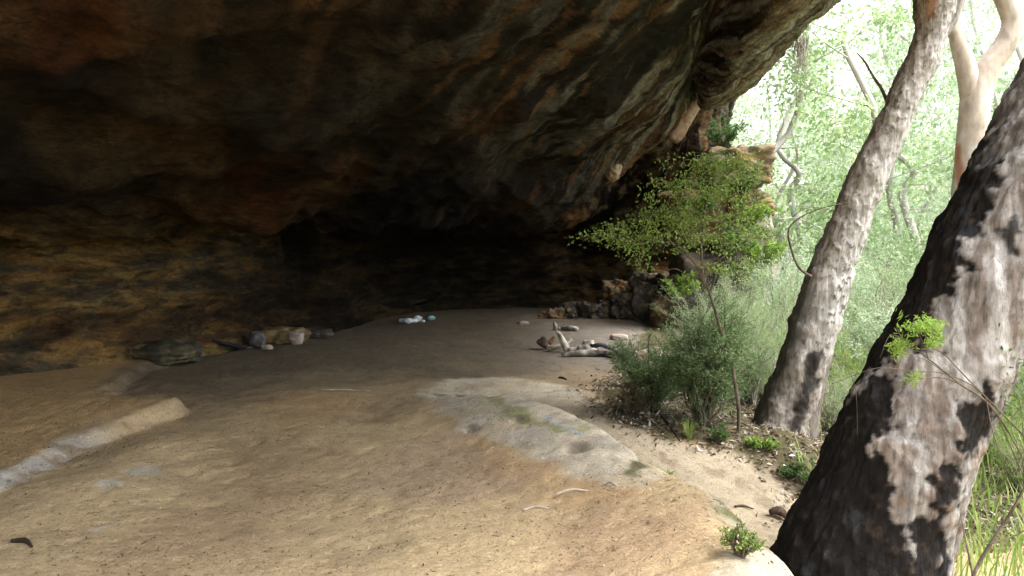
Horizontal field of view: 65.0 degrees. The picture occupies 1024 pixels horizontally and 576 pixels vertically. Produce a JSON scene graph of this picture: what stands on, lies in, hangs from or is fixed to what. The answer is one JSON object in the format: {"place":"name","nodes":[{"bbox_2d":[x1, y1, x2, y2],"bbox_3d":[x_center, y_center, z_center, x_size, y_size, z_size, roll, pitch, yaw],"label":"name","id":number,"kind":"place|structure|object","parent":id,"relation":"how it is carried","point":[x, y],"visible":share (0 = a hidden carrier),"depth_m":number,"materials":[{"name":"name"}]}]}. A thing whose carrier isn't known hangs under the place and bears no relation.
{"place":"outdoors","nodes":[
{"label":"outdoors","id":0,"kind":"place"},
{"bbox_2d":[0,0,840,375],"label":"cliff","id":1,"kind":"structure","parent":0,"point":[206,172],"depth_m":9.87,"materials":[{"name":"stone"}]},
{"bbox_2d":[605,164,621,181],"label":"hanging stone","id":2,"kind":"object","parent":1,"relation":"hanging from","point":[612,174],"visible":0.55,"depth_m":15.74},
{"bbox_2d":[668,96,699,143],"bbox_3d":[3.628,-3.507,16.847,0.716,0.978,0.472,0,3,0],"label":"hanging stone","id":3,"kind":"object","parent":1,"relation":"attached to","point":[677,134],"visible":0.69,"depth_m":16.65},
{"bbox_2d":[766,34,813,80],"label":"hanging roots","id":4,"kind":"object","parent":1,"relation":"hanging from","point":[797,44],"visible":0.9,"depth_m":11.43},
{"bbox_2d":[0,176,1023,575],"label":"ground","id":5,"kind":"structure","parent":0,"point":[228,442],"depth_m":6.00,"materials":[{"name":"sand"}]},
{"bbox_2d":[10,537,32,547],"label":"twig","id":6,"kind":"object","parent":5,"relation":"on","point":[23,540],"visible":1,"depth_m":4.42,"materials":[{"name":"brown wood"}]},
{"bbox_2d":[129,339,204,365],"bbox_3d":[-4.909,0.898,11.197,1.120,0.380,0.878,0,3,0],"label":"boulder","id":7,"kind":"object","parent":5,"relation":"on","point":[168,352],"visible":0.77,"depth_m":10.89,"materials":[{"name":"stone"}]},
{"bbox_2d":[212,339,247,349],"bbox_3d":[-4.366,0.870,12.823,0.285,0.218,0.977,1,3,16],"label":"pole","id":8,"kind":"object","parent":5,"relation":"on","point":[237,346],"visible":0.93,"depth_m":12.59,"materials":[{"name":"brown wood"}]},
{"bbox_2d":[248,331,265,347],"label":"stone","id":9,"kind":"object","parent":5,"relation":"on","point":[256,339],"visible":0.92,"depth_m":12.97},
{"bbox_2d":[259,326,310,344],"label":"boulder","id":10,"kind":"object","parent":5,"relation":"on","point":[278,335],"visible":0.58,"depth_m":13.58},
{"bbox_2d":[289,332,303,344],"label":"stone","id":11,"kind":"object","parent":5,"relation":"on","point":[296,338],"visible":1,"depth_m":13.54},
{"bbox_2d":[305,327,333,338],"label":"boulder","id":12,"kind":"object","parent":5,"relation":"on","point":[321,333],"visible":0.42,"depth_m":14.47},
{"bbox_2d":[317,389,367,390],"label":"twig","id":13,"kind":"object","parent":5,"relation":"on","point":[339,390],"visible":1,"depth_m":9.08,"materials":[{"name":"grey wood"}]},
{"bbox_2d":[3,344,790,575],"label":"floor litter","id":14,"kind":"object","parent":5,"relation":"on","point":[353,489],"visible":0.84,"depth_m":5.05,"materials":[{"name":"brown plant"}]},
{"bbox_2d":[205,325,786,570],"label":"pale litter","id":15,"kind":"object","parent":5,"relation":"on","point":[481,472],"visible":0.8,"depth_m":5.28,"materials":[{"name":"beige plant"}]},
{"bbox_2d":[537,336,555,348],"bbox_3d":[0.544,0.895,13.101,0.308,0.222,0.208,1,3,25],"label":"stump","id":16,"kind":"object","parent":5,"relation":"on","point":[543,341],"visible":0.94,"depth_m":13.06,"materials":[{"name":"brown wood"}]},
{"bbox_2d":[544,307,568,318],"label":"rubble stone","id":17,"kind":"object","parent":5,"relation":"on","point":[556,313],"visible":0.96,"depth_m":17.53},
{"bbox_2d":[546,338,572,350],"bbox_3d":[0.759,0.913,12.867,0.419,0.217,0.147,0,3,5],"label":"stick","id":18,"kind":"object","parent":5,"relation":"on","point":[553,347],"visible":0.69,"depth_m":12.84,"materials":[{"name":"brown wood"}]},
{"bbox_2d":[555,331,569,351],"bbox_3d":[0.796,0.844,12.619,0.236,0.334,0.150,0,3,0],"label":"upright log","id":19,"kind":"object","parent":5,"relation":"on","point":[564,344],"visible":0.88,"depth_m":12.59,"materials":[{"name":"brown wood"}]},
{"bbox_2d":[560,326,577,331],"bbox_3d":[1.105,0.791,15.582,0.100,0.114,0.448,-2,3,-37],"label":"stick","id":20,"kind":"object","parent":5,"relation":"on","point":[569,328],"visible":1,"depth_m":15.52,"materials":[{"name":"wood"}]},
{"bbox_2d":[564,305,577,318],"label":"rubble stone","id":21,"kind":"object","parent":5,"relation":"on","point":[571,312],"visible":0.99,"depth_m":17.53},
{"bbox_2d":[557,301,597,315],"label":"boulder","id":22,"kind":"object","parent":5,"relation":"on","point":[564,305],"visible":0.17,"depth_m":18.06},
{"bbox_2d":[576,301,605,318],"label":"rubble stone","id":23,"kind":"object","parent":5,"relation":"on","point":[591,310],"visible":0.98,"depth_m":17.46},
{"bbox_2d":[561,349,623,356],"bbox_3d":[1.357,0.986,11.864,1.241,0.118,0.472,2,3,34],"label":"lying log","id":24,"kind":"object","parent":5,"relation":"on","point":[588,353],"visible":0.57,"depth_m":11.98,"materials":[{"name":"grey wood"}]},
{"bbox_2d":[592,343,614,350],"bbox_3d":[1.469,0.930,12.393,0.116,0.153,0.556,-3,4,-44],"label":"charred stick","id":25,"kind":"object","parent":5,"relation":"on","point":[603,345],"visible":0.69,"depth_m":12.44,"materials":[{"name":"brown wood"}]},
{"bbox_2d":[597,299,610,317],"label":"boulder","id":26,"kind":"object","parent":5,"relation":"on","point":[605,303],"visible":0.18,"depth_m":17.76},
{"bbox_2d":[598,278,630,300],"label":"rubble stone","id":27,"kind":"object","parent":26,"relation":"on","point":[610,288],"visible":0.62,"depth_m":17.96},
{"bbox_2d":[610,334,627,340],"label":"stone","id":28,"kind":"object","parent":5,"relation":"on","point":[621,337],"visible":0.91,"depth_m":14.23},
{"bbox_2d":[610,297,632,318],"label":"rubble stone","id":29,"kind":"object","parent":5,"relation":"on","point":[620,308],"visible":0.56,"depth_m":17.38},
{"bbox_2d":[609,292,633,318],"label":"rubble stone","id":30,"kind":"object","parent":5,"relation":"on","point":[627,297],"visible":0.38,"depth_m":17.37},
{"bbox_2d":[603,376,664,413],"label":"dry bush","id":31,"kind":"object","parent":5,"relation":"on","point":[631,400],"visible":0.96,"depth_m":7.79,"materials":[{"name":"brown plant"}]},
{"bbox_2d":[630,281,658,321],"bbox_3d":[2.857,0.329,17.426,0.698,0.965,0.783,0,3,0],"label":"boulder","id":32,"kind":"object","parent":5,"relation":"on","point":[643,293],"visible":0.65,"depth_m":17.14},
{"bbox_2d":[606,329,686,411],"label":"bush","id":33,"kind":"object","parent":5,"relation":"on","point":[631,360],"visible":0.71,"depth_m":7.86,"materials":[{"name":"green plant"}]},
{"bbox_2d":[649,294,677,327],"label":"boulder","id":34,"kind":"object","parent":5,"relation":"on","point":[656,319],"visible":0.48,"depth_m":16.33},
{"bbox_2d":[563,147,790,433],"bbox_3d":[1.509,0.083,7.316,2.121,2.749,1.212,0,3,0],"label":"sapling","id":35,"kind":"object","parent":5,"relation":"on","point":[711,162],"visible":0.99,"depth_m":7.20,"materials":[{"name":"green plant"}]},
{"bbox_2d":[680,416,699,438],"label":"grass tuft","id":36,"kind":"object","parent":5,"relation":"on","point":[688,433],"visible":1,"depth_m":7.20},
{"bbox_2d":[650,284,737,364],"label":"feathery shrub","id":37,"kind":"object","parent":5,"relation":"on","point":[679,297],"visible":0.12,"depth_m":10.16,"materials":[{"name":"green plant"}]},
{"bbox_2d":[635,287,774,431],"bbox_3d":[1.856,0.662,7.604,1.118,1.374,1.170,2,3,36],"label":"bush","id":38,"kind":"object","parent":5,"relation":"on","point":[707,379],"visible":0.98,"depth_m":7.43,"materials":[{"name":"green plant"}]},
{"bbox_2d":[660,246,774,328],"bbox_3d":[4.193,0.034,16.604,2.273,1.905,1.730,0,3,0],"label":"boulder","id":39,"kind":"object","parent":5,"relation":"on","point":[681,262],"visible":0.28,"depth_m":15.96,"materials":[{"name":"stone"}]},
{"bbox_2d":[660,269,700,300],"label":"ledge plant","id":40,"kind":"object","parent":39,"relation":"on","point":[684,284],"visible":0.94,"depth_m":15.61,"materials":[{"name":"green plant"}]},
{"bbox_2d":[657,186,739,249],"bbox_3d":[4.152,-1.452,16.860,2.101,1.425,1.829,0,3,0],"label":"boulder","id":41,"kind":"object","parent":39,"relation":"on","point":[663,196],"visible":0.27,"depth_m":16.23,"materials":[{"name":"stone"}]},
{"bbox_2d":[682,186,717,212],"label":"ledge plant","id":42,"kind":"object","parent":41,"relation":"on","point":[709,205],"visible":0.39,"depth_m":15.85,"materials":[{"name":"green plant"}]},
{"bbox_2d":[720,189,775,219],"bbox_3d":[4.750,-1.714,16.551,1.192,0.660,1.327,0,3,0],"label":"boulder","id":43,"kind":"object","parent":41,"relation":"on","point":[773,205],"visible":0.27,"depth_m":16.07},
{"bbox_2d":[702,144,775,190],"bbox_3d":[4.578,-2.430,16.418,1.426,0.990,1.619,0,3,0],"label":"boulder","id":44,"kind":"object","parent":43,"relation":"on","point":[768,152],"visible":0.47,"depth_m":15.84,"materials":[{"name":"stone"}]},
{"bbox_2d":[702,115,752,147],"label":"ledge plant","id":45,"kind":"object","parent":44,"relation":"on","point":[717,136],"visible":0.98,"depth_m":16.28,"materials":[{"name":"green plant"}]},
{"bbox_2d":[728,165,761,193],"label":"ledge plant","id":46,"kind":"object","parent":44,"relation":"on","point":[745,187],"visible":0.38,"depth_m":15.63,"materials":[{"name":"green plant"}]},
{"bbox_2d":[703,222,751,257],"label":"ledge plant","id":47,"kind":"object","parent":39,"relation":"on","point":[731,239],"visible":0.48,"depth_m":15.60,"materials":[{"name":"green plant"}]},
{"bbox_2d":[728,215,772,251],"bbox_3d":[4.796,-1.118,16.470,0.954,0.793,1.181,0,3,0],"label":"boulder","id":48,"kind":"object","parent":39,"relation":"on","point":[767,232],"visible":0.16,"depth_m":15.97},
{"bbox_2d":[738,202,783,226],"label":"ledge plant","id":49,"kind":"object","parent":48,"relation":"on","point":[758,216],"visible":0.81,"depth_m":15.67,"materials":[{"name":"green plant"}]},
{"bbox_2d":[735,237,787,268],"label":"ledge plant","id":50,"kind":"object","parent":39,"relation":"on","point":[774,249],"visible":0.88,"depth_m":15.47,"materials":[{"name":"green plant"}]},
{"bbox_2d":[707,421,730,442],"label":"weed","id":51,"kind":"object","parent":5,"relation":"on","point":[717,435],"visible":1,"depth_m":7.13,"materials":[{"name":"green plant"}]},
{"bbox_2d":[672,282,779,379],"bbox_3d":[2.769,0.587,10.418,1.593,1.476,1.493,0,3,-7],"label":"feathery shrub","id":52,"kind":"object","parent":5,"relation":"on","point":[756,291],"visible":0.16,"depth_m":10.38,"materials":[{"name":"green plant"}]},
{"bbox_2d":[680,295,777,402],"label":"feathery shrub","id":53,"kind":"object","parent":5,"relation":"on","point":[757,339],"visible":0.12,"depth_m":9.10,"materials":[{"name":"green plant"}]},
{"bbox_2d":[718,519,766,558],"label":"seedling","id":54,"kind":"object","parent":5,"relation":"on","point":[742,551],"visible":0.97,"depth_m":3.80,"materials":[{"name":"green plant"}]},
{"bbox_2d":[701,254,796,329],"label":"feathery shrub","id":55,"kind":"object","parent":5,"relation":"on","point":[728,292],"visible":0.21,"depth_m":13.34,"materials":[{"name":"green plant"}]},
{"bbox_2d":[705,287,794,404],"bbox_3d":[2.780,0.691,9.236,1.454,1.431,1.250,-1,3,-15],"label":"feathery shrub","id":56,"kind":"object","parent":5,"relation":"on","point":[753,398],"visible":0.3,"depth_m":9.22,"materials":[{"name":"green plant"}]},
{"bbox_2d":[729,302,787,395],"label":"feathery shrub","id":57,"kind":"object","parent":5,"relation":"on","point":[759,392],"visible":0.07,"depth_m":9.80,"materials":[{"name":"green plant"}]},
{"bbox_2d":[716,252,805,375],"bbox_3d":[3.781,0.419,11.413,1.876,1.846,1.612,-3,4,-44],"label":"feathery shrub","id":58,"kind":"object","parent":5,"relation":"on","point":[784,296],"visible":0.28,"depth_m":11.36,"materials":[{"name":"green plant"}]},
{"bbox_2d":[744,436,781,451],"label":"low leafy plant","id":59,"kind":"object","parent":5,"relation":"on","point":[755,442],"visible":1,"depth_m":7.06,"materials":[{"name":"green plant"}]},
{"bbox_2d":[717,234,810,324],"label":"leafy shrub","id":60,"kind":"object","parent":5,"relation":"on","point":[791,260],"visible":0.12,"depth_m":15.86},
{"bbox_2d":[769,506,786,518],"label":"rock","id":61,"kind":"object","parent":5,"relation":"on","point":[779,511],"visible":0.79,"depth_m":6.05,"materials":[{"name":"brown stone"}]},
{"bbox_2d":[730,84,838,219],"bbox_3d":[11.571,-6.119,37.948,7.573,11.318,6.968,0,3,-5],"label":"gum tree","id":62,"kind":"object","parent":5,"relation":"on","point":[771,139],"visible":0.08,"depth_m":36.51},
{"bbox_2d":[744,326,833,391],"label":"feathery shrub","id":63,"kind":"object","parent":5,"relation":"on","point":[772,363],"visible":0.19,"depth_m":8.86,"materials":[{"name":"green plant"}]},
{"bbox_2d":[776,461,801,478],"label":"weed","id":64,"kind":"object","parent":5,"relation":"on","point":[790,471],"visible":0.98,"depth_m":6.71,"materials":[{"name":"green plant"}]},
{"bbox_2d":[734,273,855,366],"bbox_3d":[3.604,0.630,10.115,1.641,1.616,1.411,2,3,38],"label":"feathery shrub","id":65,"kind":"object","parent":5,"relation":"on","point":[784,318],"visible":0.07,"depth_m":10.19,"materials":[{"name":"green plant"}]},
{"bbox_2d":[567,346,1023,563],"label":"leaf litter","id":66,"kind":"object","parent":5,"relation":"on","point":[726,444],"visible":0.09,"depth_m":7.43,"materials":[{"name":"plant"}]},
{"bbox_2d":[734,245,871,350],"bbox_3d":[4.710,0.306,13.031,2.041,2.018,2.384,0,3,1],"label":"leafy shrub","id":67,"kind":"object","parent":5,"relation":"on","point":[789,274],"visible":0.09,"depth_m":12.95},
{"bbox_2d":[795,455,816,481],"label":"weed","id":68,"kind":"object","parent":5,"relation":"on","point":[803,474],"visible":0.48,"depth_m":6.66,"materials":[{"name":"green plant"}]},
{"bbox_2d":[729,3,888,266],"bbox_3d":[10.778,-5.207,31.118,6.968,11.318,7.573,1,3,27],"label":"gum tree","id":69,"kind":"object","parent":5,"relation":"on","point":[754,106],"visible":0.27,"depth_m":30.79,"materials":[{"name":"plant"}]},
{"bbox_2d":[766,72,851,255],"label":"gum tree","id":70,"kind":"object","parent":5,"relation":"on","point":[787,172],"visible":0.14,"depth_m":43.52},
{"bbox_2d":[730,0,910,284],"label":"gum tree","id":71,"kind":"object","parent":5,"relation":"on","point":[794,167],"visible":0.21,"depth_m":23.95,"materials":[{"name":"plant"}]},
{"bbox_2d":[787,296,868,389],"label":"feathery shrub","id":72,"kind":"object","parent":5,"relation":"on","point":[837,359],"visible":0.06,"depth_m":10.89,"materials":[{"name":"green plant"}]},
{"bbox_2d":[730,0,935,302],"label":"gum tree","id":73,"kind":"object","parent":5,"relation":"on","point":[782,140],"visible":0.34,"depth_m":19.65,"materials":[{"name":"green plant"}]},
{"bbox_2d":[767,249,898,358],"bbox_3d":[5.557,0.303,14.187,2.510,2.125,2.149,0,3,-6],"label":"leafy shrub","id":74,"kind":"object","parent":5,"relation":"on","point":[859,287],"visible":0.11,"depth_m":13.96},
{"bbox_2d":[825,382,848,423],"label":"feathery shrub","id":75,"kind":"object","parent":5,"relation":"on","point":[837,400],"visible":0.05,"depth_m":8.01,"materials":[{"name":"green plant"}]},
{"bbox_2d":[778,232,896,322],"bbox_3d":[7.234,-0.121,17.987,2.793,2.762,3.262,0,3,10],"label":"leafy shrub","id":76,"kind":"object","parent":5,"relation":"on","point":[809,255],"visible":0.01,"depth_m":18.14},
{"bbox_2d":[820,356,864,429],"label":"feathery shrub","id":77,"kind":"object","parent":5,"relation":"on","point":[826,418],"visible":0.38,"depth_m":8.44,"materials":[{"name":"green plant"}]},
{"bbox_2d":[826,324,876,400],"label":"feathery shrub","id":78,"kind":"object","parent":5,"relation":"on","point":[847,369],"visible":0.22,"depth_m":9.35,"materials":[{"name":"green plant"}]},
{"bbox_2d":[772,46,934,257],"bbox_3d":[13.846,-5.048,34.257,7.160,10.961,6.326,-1,3,-24],"label":"gum tree","id":79,"kind":"object","parent":5,"relation":"on","point":[802,160],"visible":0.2,"depth_m":33.30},
{"bbox_2d":[751,0,956,278],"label":"gum tree","id":80,"kind":"object","parent":5,"relation":"on","point":[874,111],"visible":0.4,"depth_m":18.80,"materials":[{"name":"green plant"}]},
{"bbox_2d":[750,0,963,438],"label":"leaning tree","id":81,"kind":"object","parent":5,"relation":"on","point":[793,392],"visible":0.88,"depth_m":7.58,"materials":[{"name":"grey plant"}]},
{"bbox_2d":[799,75,931,270],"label":"gum tree","id":82,"kind":"object","parent":5,"relation":"on","point":[874,89],"visible":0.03,"depth_m":45.45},
{"bbox_2d":[785,15,953,277],"bbox_3d":[15.817,-5.724,36.311,7.665,12.449,8.330,-2,3,-33],"label":"gum tree","id":83,"kind":"object","parent":5,"relation":"on","point":[892,62],"visible":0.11,"depth_m":34.72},
{"bbox_2d":[836,288,903,376],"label":"leafy shrub","id":84,"kind":"object","parent":5,"relation":"on","point":[877,327],"visible":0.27,"depth_m":10.51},
{"bbox_2d":[837,249,916,371],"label":"feathery shrub","id":85,"kind":"object","parent":5,"relation":"on","point":[885,296],"visible":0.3,"depth_m":11.82,"materials":[{"name":"green plant"}]},
{"bbox_2d":[845,239,916,340],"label":"leafy shrub","id":86,"kind":"object","parent":5,"relation":"on","point":[867,268],"visible":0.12,"depth_m":15.01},
{"bbox_2d":[855,241,920,322],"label":"feathery shrub","id":87,"kind":"object","parent":5,"relation":"on","point":[906,277],"visible":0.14,"depth_m":13.69,"materials":[{"name":"green plant"}]},
{"bbox_2d":[851,229,925,318],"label":"leafy shrub","id":88,"kind":"object","parent":5,"relation":"on","point":[881,256],"visible":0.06,"depth_m":18.79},
{"bbox_2d":[769,58,1023,575],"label":"leaning tree","id":89,"kind":"object","parent":5,"relation":"on","point":[886,490],"visible":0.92,"depth_m":4.20,"materials":[{"name":"grey plant"}]},
{"bbox_2d":[833,349,1023,476],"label":"bare twig","id":90,"kind":"object","parent":89,"relation":"attached to","point":[945,374],"visible":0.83,"depth_m":4.04,"materials":[{"name":"wood"}]},
{"bbox_2d":[772,0,1023,287],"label":"gum tree","id":91,"kind":"object","parent":5,"relation":"on","point":[904,204],"visible":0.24,"depth_m":21.90,"materials":[{"name":"plant"}]},
{"bbox_2d":[873,222,933,293],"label":"feathery shrub","id":92,"kind":"object","parent":5,"relation":"on","point":[902,263],"visible":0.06,"depth_m":18.40,"materials":[{"name":"green plant"}]},
{"bbox_2d":[803,0,1011,273],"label":"gum tree","id":93,"kind":"object","parent":5,"relation":"on","point":[894,211],"visible":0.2,"depth_m":25.61,"materials":[{"name":"plant"}]},
{"bbox_2d":[871,77,957,243],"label":"gum tree","id":94,"kind":"object","parent":5,"relation":"on","point":[925,188],"visible":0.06,"depth_m":44.69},
{"bbox_2d":[855,25,988,266],"bbox_3d":[16.919,-4.640,32.143,6.968,11.318,7.573,1,3,26],"label":"gum tree","id":95,"kind":"object","parent":5,"relation":"on","point":[924,206],"visible":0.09,"depth_m":32.43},
{"bbox_2d":[842,0,1023,277],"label":"gum tree","id":96,"kind":"object","parent":5,"relation":"on","point":[1002,80],"visible":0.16,"depth_m":24.21,"materials":[{"name":"plant"}]},
{"bbox_2d":[880,308,1023,460],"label":"sprig","id":97,"kind":"object","parent":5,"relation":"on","point":[926,324],"visible":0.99,"depth_m":3.71,"materials":[{"name":"green plant"}]},
{"bbox_2d":[883,0,1023,231],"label":"gum tree","id":98,"kind":"object","parent":5,"relation":"on","point":[1019,52],"visible":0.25,"depth_m":20.75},
{"bbox_2d":[916,86,998,223],"bbox_3d":[20.654,-4.802,35.275,7.160,10.961,6.326,-1,3,-25],"label":"gum tree","id":99,"kind":"object","parent":5,"relation":"on","point":[945,153],"visible":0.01,"depth_m":36.18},
{"bbox_2d":[912,58,1002,201],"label":"gum tree","id":100,"kind":"object","parent":5,"relation":"on","point":[952,137],"visible":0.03,"depth_m":48.33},
{"bbox_2d":[933,349,1023,485],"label":"bare twig","id":101,"kind":"object","parent":5,"relation":"on","point":[1015,427],"visible":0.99,"depth_m":3.54,"materials":[{"name":"wood"}]},
{"bbox_2d":[939,50,1023,152],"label":"gum tree","id":102,"kind":"object","parent":5,"relation":"on","point":[946,128],"visible":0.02,"depth_m":36.31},
{"bbox_2d":[948,0,1023,196],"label":"forked tree","id":103,"kind":"object","parent":5,"relation":"on","point":[976,82],"visible":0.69,"depth_m":12.22,"materials":[{"name":"beige plant"}]},
{"bbox_2d":[960,448,1023,575],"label":"bare twig","id":104,"kind":"object","parent":5,"relation":"on","point":[984,553],"visible":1,"depth_m":3.55,"materials":[{"name":"wood"}]},
{"bbox_2d":[983,384,1023,465],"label":"feathery shrub","id":105,"kind":"object","parent":5,"relation":"on","point":[1007,416],"visible":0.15,"depth_m":7.79,"materials":[{"name":"green plant"}]},
{"bbox_2d":[985,387,1023,492],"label":"feathery shrub","id":106,"kind":"object","parent":5,"relation":"on","point":[1005,447],"visible":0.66,"depth_m":7.13,"materials":[{"name":"green plant"}]},
{"bbox_2d":[990,2,1023,113],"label":"gum tree","id":107,"kind":"object","parent":5,"relation":"on","point":[1017,62],"visible":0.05,"depth_m":27.24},
{"bbox_2d":[1009,360,1023,422],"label":"feathery shrub","id":108,"kind":"object","parent":5,"relation":"on","point":[1015,389],"visible":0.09,"depth_m":9.12,"materials":[{"name":"green plant"}]},
{"bbox_2d":[721,0,1023,189],"label":"sky","id":109,"kind":"structure","parent":0,"point":[755,124],"materials":[{"name":"white"}]},
{"bbox_2d":[787,338,1023,575],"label":"grass","id":110,"kind":"structure","parent":0,"point":[1019,544],"depth_m":5.89,"materials":[{"name":"plant"}]},
{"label":"rubble stone","id":111,"kind":"object","parent":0,"visible":0},
{"bbox_2d":[645,272,668,294],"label":"rubble stone","id":112,"kind":"object","parent":111,"relation":"on","point":[649,280],"visible":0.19,"depth_m":17.74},
{"bbox_2d":[628,271,657,285],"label":"rubble stone","id":113,"kind":"object","parent":112,"relation":"on","point":[635,277],"visible":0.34,"depth_m":17.92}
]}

